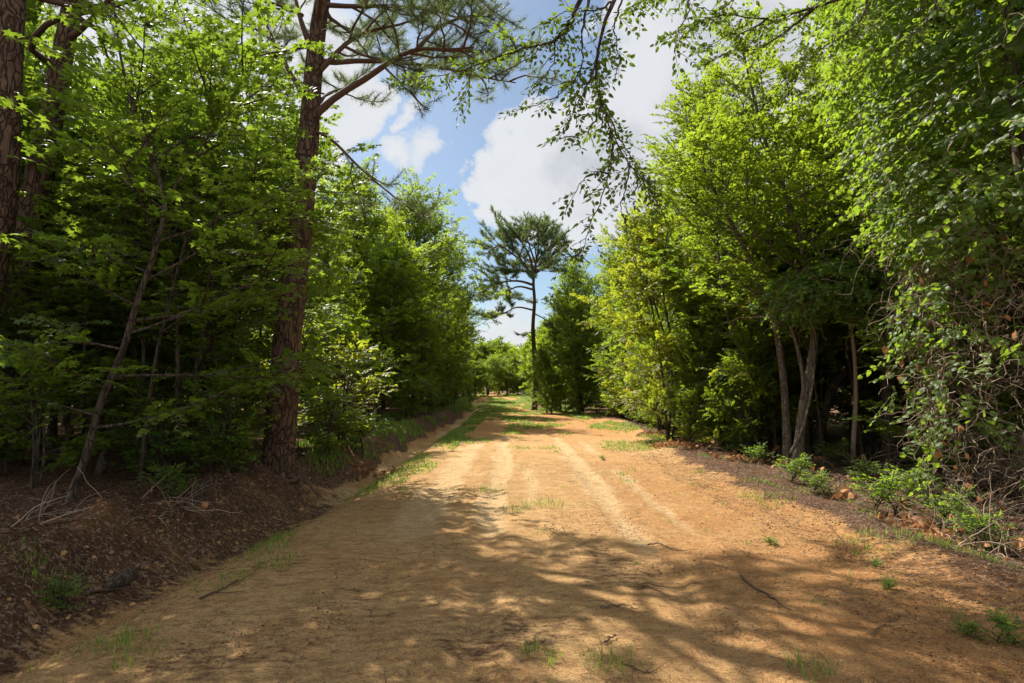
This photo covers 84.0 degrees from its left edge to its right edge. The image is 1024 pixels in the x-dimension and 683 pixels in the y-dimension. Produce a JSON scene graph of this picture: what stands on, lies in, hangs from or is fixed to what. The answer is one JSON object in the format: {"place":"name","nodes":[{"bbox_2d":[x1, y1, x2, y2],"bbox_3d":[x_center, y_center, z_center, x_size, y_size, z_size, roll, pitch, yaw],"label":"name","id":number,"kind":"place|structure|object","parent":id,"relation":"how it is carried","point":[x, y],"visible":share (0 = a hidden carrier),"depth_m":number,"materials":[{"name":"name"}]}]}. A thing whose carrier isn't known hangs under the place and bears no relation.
{"place":"outdoors","nodes":[
{"label":"outdoors","id":0,"kind":"place"},
{"bbox_2d":[0,396,479,681],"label":"drainage ditch","id":1,"kind":"object","parent":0,"point":[16,618],"visible":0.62,"depth_m":5.44,"materials":[{"name":"soil"}]},
{"bbox_2d":[30,567,94,612],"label":"plant","id":2,"kind":"object","parent":1,"relation":"on","point":[58,584],"visible":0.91,"depth_m":4.42,"materials":[{"name":"green plant"}]},
{"bbox_2d":[0,439,1023,682],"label":"clay clods","id":3,"kind":"object","parent":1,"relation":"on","point":[37,626],"visible":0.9,"depth_m":4.81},
{"bbox_2d":[344,430,1023,555],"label":"dried leaves","id":4,"kind":"object","parent":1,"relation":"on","point":[916,524],"visible":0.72,"depth_m":8.09,"materials":[{"name":"plant"}]},
{"bbox_2d":[0,389,1023,599],"bbox_3d":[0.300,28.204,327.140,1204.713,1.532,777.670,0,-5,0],"label":"forest floor","id":5,"kind":"structure","parent":0,"point":[112,534],"depth_m":7.16,"materials":[{"name":"soil"}]},
{"bbox_2d":[7,75,84,289],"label":"pole sapling","id":6,"kind":"object","parent":5,"relation":"on","point":[40,131],"visible":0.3,"depth_m":8.71,"materials":[{"name":"green plant"}]},
{"bbox_2d":[21,36,92,285],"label":"pole sapling","id":7,"kind":"object","parent":5,"relation":"on","point":[29,71],"visible":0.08,"depth_m":9.96,"materials":[{"name":"green plant"}]},
{"bbox_2d":[0,329,115,488],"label":"roadside bush","id":8,"kind":"object","parent":5,"relation":"on","point":[34,383],"visible":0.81,"depth_m":6.81,"materials":[{"name":"green plant"}]},
{"bbox_2d":[11,467,104,531],"bbox_3d":[-4.455,1.543,5.580,1.807,0.523,1.100,-1,-5,13],"label":"dead brush","id":9,"kind":"object","parent":5,"relation":"on","point":[56,519],"visible":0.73,"depth_m":5.45,"materials":[{"name":"wood"}]},
{"bbox_2d":[0,285,120,472],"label":"understory bush","id":10,"kind":"object","parent":5,"relation":"on","point":[25,337],"visible":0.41,"depth_m":8.07,"materials":[{"name":"green plant"}]},
{"bbox_2d":[0,0,135,310],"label":"pine tree","id":11,"kind":"object","parent":5,"relation":"on","point":[12,15],"visible":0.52,"depth_m":7.61,"materials":[{"name":"brown plant"}]},
{"bbox_2d":[19,14,169,446],"bbox_3d":[-9.561,-1.999,11.826,5.834,8.754,5.851,-2,-5,25],"label":"sapling","id":12,"kind":"object","parent":5,"relation":"on","point":[52,429],"visible":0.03,"depth_m":11.14,"materials":[{"name":"green plant"}]},
{"bbox_2d":[0,0,199,467],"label":"pine tree","id":13,"kind":"object","parent":5,"relation":"on","point":[30,183],"visible":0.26,"depth_m":8.90,"materials":[{"name":"green plant"}]},
{"bbox_2d":[0,179,205,462],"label":"understory sapling","id":14,"kind":"object","parent":5,"relation":"on","point":[98,215],"visible":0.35,"depth_m":8.28,"materials":[{"name":"green plant"}]},
{"bbox_2d":[14,50,215,464],"bbox_3d":[-6.002,-1.044,8.605,2.658,6.202,2.884,-1,-5,18],"label":"pole sapling","id":15,"kind":"object","parent":5,"relation":"on","point":[79,88],"visible":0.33,"depth_m":8.31,"materials":[{"name":"green plant"}]},
{"bbox_2d":[28,62,210,457],"bbox_3d":[-6.726,-1.460,10.046,3.364,7.236,3.101,-3,-6,36],"label":"pole sapling","id":16,"kind":"object","parent":5,"relation":"on","point":[134,352],"visible":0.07,"depth_m":9.48,"materials":[{"name":"green plant"}]},
{"bbox_2d":[21,111,219,436],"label":"sapling","id":17,"kind":"object","parent":5,"relation":"on","point":[164,333],"visible":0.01,"depth_m":11.25,"materials":[{"name":"green plant"}]},
{"bbox_2d":[56,237,198,445],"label":"tree","id":18,"kind":"object","parent":5,"relation":"on","point":[125,418],"visible":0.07,"depth_m":10.93,"materials":[{"name":"green plant"}]},
{"bbox_2d":[90,388,183,476],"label":"roadside bush","id":19,"kind":"object","parent":5,"relation":"on","point":[133,437],"visible":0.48,"depth_m":7.95,"materials":[{"name":"green plant"}]},
{"bbox_2d":[41,199,256,426],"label":"understory sapling","id":20,"kind":"object","parent":5,"relation":"on","point":[89,348],"visible":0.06,"depth_m":10.85,"materials":[{"name":"green plant"}]},
{"bbox_2d":[100,417,211,477],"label":"leafy bush","id":21,"kind":"object","parent":5,"relation":"on","point":[173,448],"visible":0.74,"depth_m":7.83,"materials":[{"name":"green plant"}]},
{"bbox_2d":[104,483,207,591],"bbox_3d":[-3.648,1.984,5.994,0.147,0.590,2.355,1,-5,-11],"label":"fallen log","id":22,"kind":"object","parent":5,"relation":"on","point":[122,578],"visible":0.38,"depth_m":5.05,"materials":[{"name":"wood"}]},
{"bbox_2d":[134,461,200,498],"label":"plant","id":23,"kind":"object","parent":5,"relation":"on","point":[171,477],"visible":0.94,"depth_m":6.70,"materials":[{"name":"green plant"}]},
{"bbox_2d":[1,116,343,468],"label":"sapling","id":24,"kind":"object","parent":5,"relation":"on","point":[200,356],"visible":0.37,"depth_m":8.49,"materials":[{"name":"green plant"}]},
{"bbox_2d":[75,98,271,480],"bbox_3d":[-4.472,-0.592,7.722,2.403,5.168,2.215,0,-5,0],"label":"pole sapling","id":25,"kind":"object","parent":5,"relation":"on","point":[190,142],"visible":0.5,"depth_m":7.67,"materials":[{"name":"green plant"}]},
{"bbox_2d":[73,57,279,468],"bbox_3d":[-4.922,-0.858,8.317,2.291,5.871,2.537,-3,-6,36],"label":"pole sapling","id":26,"kind":"object","parent":5,"relation":"on","point":[121,101],"visible":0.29,"depth_m":7.93,"materials":[{"name":"green plant"}]},
{"bbox_2d":[114,468,239,524],"bbox_3d":[-3.723,1.691,6.299,1.408,0.487,1.394,1,-5,-16],"label":"dead brush","id":27,"kind":"object","parent":5,"relation":"on","point":[204,506],"visible":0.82,"depth_m":6.30,"materials":[{"name":"wood"}]},
{"bbox_2d":[0,0,380,500],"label":"leaning sapling","id":28,"kind":"object","parent":5,"relation":"on","point":[261,199],"visible":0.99,"depth_m":6.34,"materials":[{"name":"green plant"}]},
{"bbox_2d":[22,7,371,456],"bbox_3d":[-5.384,-1.625,10.039,5.053,7.561,5.038,-1,-5,18],"label":"sapling","id":29,"kind":"object","parent":5,"relation":"on","point":[202,104],"visible":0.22,"depth_m":9.53,"materials":[{"name":"green plant"}]},
{"bbox_2d":[59,54,380,436],"bbox_3d":[-5.607,-1.673,11.261,5.701,7.805,6.288,4,-6,-44],"label":"sapling","id":30,"kind":"object","parent":5,"relation":"on","point":[287,116],"visible":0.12,"depth_m":10.85,"materials":[{"name":"green plant"}]},
{"bbox_2d":[171,405,271,475],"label":"plant","id":31,"kind":"object","parent":5,"relation":"on","point":[235,438],"visible":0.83,"depth_m":7.89,"materials":[{"name":"green plant"}]},
{"bbox_2d":[180,362,266,464],"bbox_3d":[-4.638,1.244,9.370,1.729,1.852,1.622,3,-5,-30],"label":"leafy bush","id":32,"kind":"object","parent":5,"relation":"on","point":[256,396],"visible":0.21,"depth_m":9.32,"materials":[{"name":"green plant"}]},
{"bbox_2d":[180,366,280,471],"bbox_3d":[-4.018,1.165,8.118,1.345,1.621,1.261,1,-5,-15],"label":"roadside bush","id":33,"kind":"object","parent":5,"relation":"on","point":[210,442],"visible":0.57,"depth_m":8.05,"materials":[{"name":"green plant"}]},
{"bbox_2d":[162,120,321,434],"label":"pole sapling","id":34,"kind":"object","parent":5,"relation":"on","point":[199,282],"visible":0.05,"depth_m":10.92,"materials":[{"name":"green plant"}]},
{"bbox_2d":[173,245,343,431],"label":"sapling","id":35,"kind":"object","parent":5,"relation":"on","point":[271,331],"visible":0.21,"depth_m":12.08,"materials":[{"name":"green plant"}]},
{"bbox_2d":[239,308,351,430],"bbox_3d":[-5.156,0.866,13.375,2.523,3.473,2.690,4,-6,-43],"label":"bright bush","id":36,"kind":"object","parent":5,"relation":"on","point":[301,418],"visible":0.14,"depth_m":13.25,"materials":[{"name":"green plant"}]},
{"bbox_2d":[245,229,371,423],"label":"roadside tree","id":37,"kind":"object","parent":5,"relation":"on","point":[342,257],"visible":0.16,"depth_m":18.68,"materials":[{"name":"green plant"}]},
{"bbox_2d":[296,384,374,454],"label":"bright bush","id":38,"kind":"object","parent":5,"relation":"on","point":[329,398],"visible":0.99,"depth_m":10.90,"materials":[{"name":"green plant"}]},
{"bbox_2d":[297,331,397,444],"bbox_3d":[-3.606,1.135,12.502,2.210,2.663,2.072,0,-5,0],"label":"bright bush","id":39,"kind":"object","parent":5,"relation":"on","point":[358,395],"visible":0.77,"depth_m":12.56,"materials":[{"name":"green plant"}]},
{"bbox_2d":[299,313,395,413],"bbox_3d":[-4.648,0.975,15.718,2.690,3.473,2.523,-3,-6,37],"label":"leafy bush","id":40,"kind":"object","parent":5,"relation":"on","point":[365,366],"visible":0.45,"depth_m":15.78,"materials":[{"name":"green plant"}]},
{"bbox_2d":[331,405,389,456],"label":"plant","id":41,"kind":"object","parent":5,"relation":"on","point":[375,415],"visible":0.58,"depth_m":12.59,"materials":[{"name":"green plant"}]},
{"bbox_2d":[315,149,406,407],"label":"roadside tree","id":42,"kind":"object","parent":5,"relation":"on","point":[374,222],"visible":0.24,"depth_m":24.50,"materials":[{"name":"green plant"}]},
{"bbox_2d":[322,336,411,422],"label":"leafy bush","id":43,"kind":"object","parent":5,"relation":"on","point":[398,359],"visible":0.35,"depth_m":18.18,"materials":[{"name":"green plant"}]},
{"bbox_2d":[184,0,568,481],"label":"pine tree","id":44,"kind":"object","parent":5,"relation":"on","point":[278,448],"visible":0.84,"depth_m":9.18,"materials":[{"name":"green plant"}]},
{"bbox_2d":[332,231,457,414],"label":"roadside tree","id":45,"kind":"object","parent":5,"relation":"on","point":[394,261],"visible":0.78,"depth_m":22.16,"materials":[{"name":"green plant"}]},
{"bbox_2d":[380,371,424,420],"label":"verge bush","id":46,"kind":"object","parent":5,"relation":"on","point":[395,394],"visible":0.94,"depth_m":21.23,"materials":[{"name":"green plant"}]},
{"bbox_2d":[383,290,456,415],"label":"dense roadside tree","id":47,"kind":"object","parent":5,"relation":"on","point":[423,350],"visible":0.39,"depth_m":24.23,"materials":[{"name":"green plant"}]},
{"bbox_2d":[368,166,481,410],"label":"roadside tree","id":48,"kind":"object","parent":5,"relation":"on","point":[417,230],"visible":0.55,"depth_m":27.22,"materials":[{"name":"green plant"}]},
{"bbox_2d":[410,298,460,410],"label":"dense roadside tree","id":49,"kind":"object","parent":5,"relation":"on","point":[448,359],"visible":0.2,"depth_m":29.79,"materials":[{"name":"green plant"}]},
{"bbox_2d":[427,297,479,406],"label":"dense roadside tree","id":50,"kind":"object","parent":5,"relation":"on","point":[456,366],"visible":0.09,"depth_m":36.02,"materials":[{"name":"green plant"}]},
{"bbox_2d":[400,218,511,407],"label":"roadside tree","id":51,"kind":"object","parent":5,"relation":"on","point":[456,276],"visible":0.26,"depth_m":34.16,"materials":[{"name":"green plant"}]},
{"bbox_2d":[446,284,481,404],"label":"roadside tree","id":52,"kind":"object","parent":5,"relation":"on","point":[464,343],"visible":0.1,"depth_m":40.16,"materials":[{"name":"green plant"}]},
{"bbox_2d":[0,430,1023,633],"bbox_3d":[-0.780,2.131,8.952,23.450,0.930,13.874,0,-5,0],"label":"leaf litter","id":53,"kind":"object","parent":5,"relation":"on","point":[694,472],"visible":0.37,"depth_m":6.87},
{"bbox_2d":[468,205,574,410],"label":"pine tree","id":54,"kind":"object","parent":5,"relation":"on","point":[522,230],"visible":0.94,"depth_m":38.65,"materials":[{"name":"green plant"}]},
{"bbox_2d":[537,252,605,408],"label":"roadside tree","id":55,"kind":"object","parent":5,"relation":"on","point":[572,269],"visible":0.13,"depth_m":41.74,"materials":[{"name":"green plant"}]},
{"bbox_2d":[541,274,608,407],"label":"dense roadside tree","id":56,"kind":"object","parent":5,"relation":"on","point":[567,289],"visible":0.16,"depth_m":37.06,"materials":[{"name":"green plant"}]},
{"bbox_2d":[548,283,607,411],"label":"roadside tree","id":57,"kind":"object","parent":5,"relation":"on","point":[567,308],"visible":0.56,"depth_m":34.13,"materials":[{"name":"green plant"}]},
{"bbox_2d":[582,303,634,418],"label":"dense roadside tree","id":58,"kind":"object","parent":5,"relation":"on","point":[602,359],"visible":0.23,"depth_m":28.71,"materials":[{"name":"green plant"}]},
{"bbox_2d":[581,207,672,423],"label":"roadside tree","id":59,"kind":"object","parent":5,"relation":"on","point":[595,319],"visible":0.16,"depth_m":26.25,"materials":[{"name":"green plant"}]},
{"bbox_2d":[616,292,684,430],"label":"dense roadside tree","id":60,"kind":"object","parent":5,"relation":"on","point":[635,338],"visible":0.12,"depth_m":21.32,"materials":[{"name":"green plant"}]},
{"bbox_2d":[622,306,688,432],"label":"leafy thicket","id":61,"kind":"object","parent":5,"relation":"on","point":[644,385],"visible":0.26,"depth_m":19.13,"materials":[{"name":"green plant"}]},
{"bbox_2d":[571,191,745,441],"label":"yellowing tree","id":62,"kind":"object","parent":5,"relation":"on","point":[651,288],"visible":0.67,"depth_m":16.75,"materials":[{"name":"green plant"}]},
{"bbox_2d":[381,0,962,284],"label":"overhanging elm","id":63,"kind":"object","parent":5,"relation":"on","point":[600,102],"visible":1,"depth_m":5.24,"materials":[{"name":"green plant"}]},
{"bbox_2d":[648,329,726,445],"bbox_3d":[4.891,1.287,15.408,1.925,3.218,2.065,2,-5,-20],"label":"leafy thicket","id":64,"kind":"object","parent":5,"relation":"on","point":[692,361],"visible":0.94,"depth_m":15.19,"materials":[{"name":"green plant"}]},
{"bbox_2d":[640,96,795,451],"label":"slender tree","id":65,"kind":"object","parent":5,"relation":"on","point":[686,281],"visible":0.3,"depth_m":14.60,"materials":[{"name":"green plant"}]},
{"bbox_2d":[643,49,796,440],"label":"roadside tree","id":66,"kind":"object","parent":5,"relation":"on","point":[703,92],"visible":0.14,"depth_m":18.23,"materials":[{"name":"green plant"}]},
{"bbox_2d":[658,259,789,447],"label":"tree","id":67,"kind":"object","parent":5,"relation":"on","point":[709,334],"visible":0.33,"depth_m":15.61,"materials":[{"name":"green plant"}]},
{"bbox_2d":[699,313,793,454],"bbox_3d":[5.642,1.021,13.750,2.160,3.579,1.968,-2,-5,20],"label":"leafy thicket","id":68,"kind":"object","parent":5,"relation":"on","point":[765,376],"visible":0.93,"depth_m":13.55,"materials":[{"name":"green plant"}]},
{"bbox_2d":[636,89,859,462],"bbox_3d":[5.344,-1.288,13.027,4.966,8.294,4.009,0,-5,0],"label":"leaning hardwood","id":69,"kind":"object","parent":5,"relation":"on","point":[705,236],"visible":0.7,"depth_m":12.58,"materials":[{"name":"green plant"}]},
{"bbox_2d":[691,113,815,451],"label":"slender tree","id":70,"kind":"object","parent":5,"relation":"on","point":[741,256],"visible":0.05,"depth_m":15.74,"materials":[{"name":"green plant"}]},
{"bbox_2d":[675,214,858,452],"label":"yellowing tree","id":71,"kind":"object","parent":5,"relation":"on","point":[779,406],"visible":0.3,"depth_m":13.96,"materials":[{"name":"green plant"}]},
{"bbox_2d":[718,212,835,455],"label":"pole sapling","id":72,"kind":"object","parent":5,"relation":"on","point":[765,355],"visible":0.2,"depth_m":14.18,"materials":[{"name":"green plant"}]},
{"bbox_2d":[646,0,910,468],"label":"forked hardwood","id":73,"kind":"object","parent":5,"relation":"on","point":[797,450],"visible":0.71,"depth_m":11.97,"materials":[{"name":"green plant"}]},
{"bbox_2d":[771,453,829,484],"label":"plant","id":74,"kind":"object","parent":5,"relation":"on","point":[796,469],"visible":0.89,"depth_m":10.15,"materials":[{"name":"green plant"}]},
{"bbox_2d":[746,235,859,460],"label":"pole sapling","id":75,"kind":"object","parent":5,"relation":"on","point":[806,346],"visible":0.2,"depth_m":12.88,"materials":[{"name":"green plant"}]},
{"bbox_2d":[769,317,851,446],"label":"tree","id":76,"kind":"object","parent":5,"relation":"on","point":[840,354],"visible":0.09,"depth_m":16.59,"materials":[{"name":"green plant"}]},
{"bbox_2d":[764,189,861,457],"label":"pole sapling","id":77,"kind":"object","parent":5,"relation":"on","point":[807,423],"visible":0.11,"depth_m":13.96,"materials":[{"name":"green plant"}]},
{"bbox_2d":[756,114,897,454],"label":"slender tree","id":78,"kind":"object","parent":5,"relation":"on","point":[873,442],"visible":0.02,"depth_m":14.82,"materials":[{"name":"grey plant"}]},
{"bbox_2d":[725,247,952,463],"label":"tree","id":79,"kind":"object","parent":5,"relation":"on","point":[835,301],"visible":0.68,"depth_m":11.45,"materials":[{"name":"green plant"}]},
{"bbox_2d":[781,43,956,454],"bbox_3d":[9.691,-2.676,15.395,4.513,11.670,4.517,0,-5,-4],"label":"forest tree","id":80,"kind":"object","parent":5,"relation":"on","point":[866,446],"visible":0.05,"depth_m":14.98,"materials":[{"name":"green plant"}]},
{"bbox_2d":[744,0,1009,465],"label":"tall hardwood","id":81,"kind":"object","parent":5,"relation":"on","point":[891,381],"visible":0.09,"depth_m":13.01,"materials":[{"name":"green plant"}]},
{"bbox_2d":[817,185,940,469],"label":"pole sapling","id":82,"kind":"object","parent":5,"relation":"on","point":[873,308],"visible":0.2,"depth_m":11.72,"materials":[{"name":"green plant"}]},
{"bbox_2d":[830,320,931,451],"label":"tree","id":83,"kind":"object","parent":5,"relation":"on","point":[876,374],"visible":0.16,"depth_m":14.40,"materials":[{"name":"green plant"}]},
{"bbox_2d":[842,469,936,515],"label":"plant","id":84,"kind":"object","parent":5,"relation":"on","point":[882,491],"visible":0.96,"depth_m":7.43,"materials":[{"name":"green plant"}]},
{"bbox_2d":[810,172,989,456],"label":"slender tree","id":85,"kind":"object","parent":5,"relation":"on","point":[840,377],"visible":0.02,"depth_m":14.34,"materials":[{"name":"grey plant"}]},
{"bbox_2d":[793,0,1023,521],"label":"vine covered tree","id":86,"kind":"object","parent":5,"relation":"on","point":[914,167],"visible":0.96,"depth_m":7.59,"materials":[{"name":"green plant"}]},
{"bbox_2d":[878,463,957,506],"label":"plant","id":87,"kind":"object","parent":5,"relation":"on","point":[920,480],"visible":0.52,"depth_m":8.46,"materials":[{"name":"green plant"}]},
{"bbox_2d":[822,0,1023,367],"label":"tall hardwood","id":88,"kind":"object","parent":5,"relation":"on","point":[937,20],"visible":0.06,"depth_m":10.13,"materials":[{"name":"green plant"}]},
{"bbox_2d":[832,248,1023,489],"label":"understory sapling","id":89,"kind":"object","parent":5,"relation":"on","point":[900,372],"visible":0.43,"depth_m":9.41,"materials":[{"name":"green plant"}]},
{"bbox_2d":[880,375,978,464],"bbox_3d":[9.078,1.774,12.411,1.688,2.169,1.800,3,-5,-32],"label":"understory bush","id":90,"kind":"object","parent":5,"relation":"on","point":[898,439],"visible":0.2,"depth_m":12.42,"materials":[{"name":"green plant"}]},
{"bbox_2d":[899,443,982,492],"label":"plant","id":91,"kind":"object","parent":5,"relation":"on","point":[950,462],"visible":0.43,"depth_m":9.41,"materials":[{"name":"green plant"}]},
{"bbox_2d":[904,484,997,528],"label":"plant","id":92,"kind":"object","parent":5,"relation":"on","point":[946,509],"visible":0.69,"depth_m":6.93,"materials":[{"name":"green plant"}]},
{"bbox_2d":[895,156,1023,476],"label":"pole sapling","id":93,"kind":"object","parent":5,"relation":"on","point":[988,390],"visible":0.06,"depth_m":10.49,"materials":[{"name":"green plant"}]},
{"bbox_2d":[902,470,1023,560],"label":"dead brush","id":94,"kind":"object","parent":5,"relation":"on","point":[1011,542],"visible":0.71,"depth_m":6.02,"materials":[{"name":"wood"}]},
{"bbox_2d":[903,469,1023,534],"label":"dead brush","id":95,"kind":"object","parent":5,"relation":"on","point":[1001,507],"visible":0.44,"depth_m":7.15,"materials":[{"name":"brown plant"}]},
{"bbox_2d":[938,506,1022,551],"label":"plant","id":96,"kind":"object","parent":5,"relation":"on","point":[968,528],"visible":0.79,"depth_m":6.17,"materials":[{"name":"green plant"}]},
{"bbox_2d":[947,320,1023,464],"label":"thicket tree","id":97,"kind":"object","parent":5,"relation":"on","point":[1007,408],"visible":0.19,"depth_m":11.37,"materials":[{"name":"green plant"}]},
{"bbox_2d":[2,392,1023,682],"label":"dirt road","id":98,"kind":"structure","parent":0,"point":[380,542],"depth_m":4.28,"materials":[{"name":"soil"}]},
{"bbox_2d":[1,393,1019,682],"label":"grass","id":99,"kind":"structure","parent":98,"relation":"on","point":[497,407],"depth_m":11.18,"materials":[{"name":"plant"}]},
{"bbox_2d":[0,450,1023,682],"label":"road debris","id":100,"kind":"object","parent":98,"relation":"on","point":[466,631],"visible":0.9,"depth_m":4.16,"materials":[{"name":"gravel"}]},
{"bbox_2d":[523,345,566,412],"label":"dense roadside tree","id":101,"kind":"object","parent":98,"relation":"on","point":[544,362],"visible":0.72,"depth_m":35.02,"materials":[{"name":"green plant"}]},
{"bbox_2d":[539,364,564,413],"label":"bush","id":102,"kind":"object","parent":98,"relation":"on","point":[552,394],"visible":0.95,"depth_m":33.50,"materials":[{"name":"green plant"}]},
{"bbox_2d":[553,333,604,413],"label":"dense roadside tree","id":103,"kind":"object","parent":98,"relation":"on","point":[572,368],"visible":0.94,"depth_m":32.65,"materials":[{"name":"green plant"}]},
{"bbox_2d":[969,601,1023,647],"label":"seedling","id":104,"kind":"object","parent":98,"relation":"on","point":[1003,621],"visible":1,"depth_m":3.53,"materials":[{"name":"green plant"}]},
{"bbox_2d":[39,0,992,388],"label":"sky","id":105,"kind":"structure","parent":0,"point":[491,160],"materials":[{"name":"blue"}]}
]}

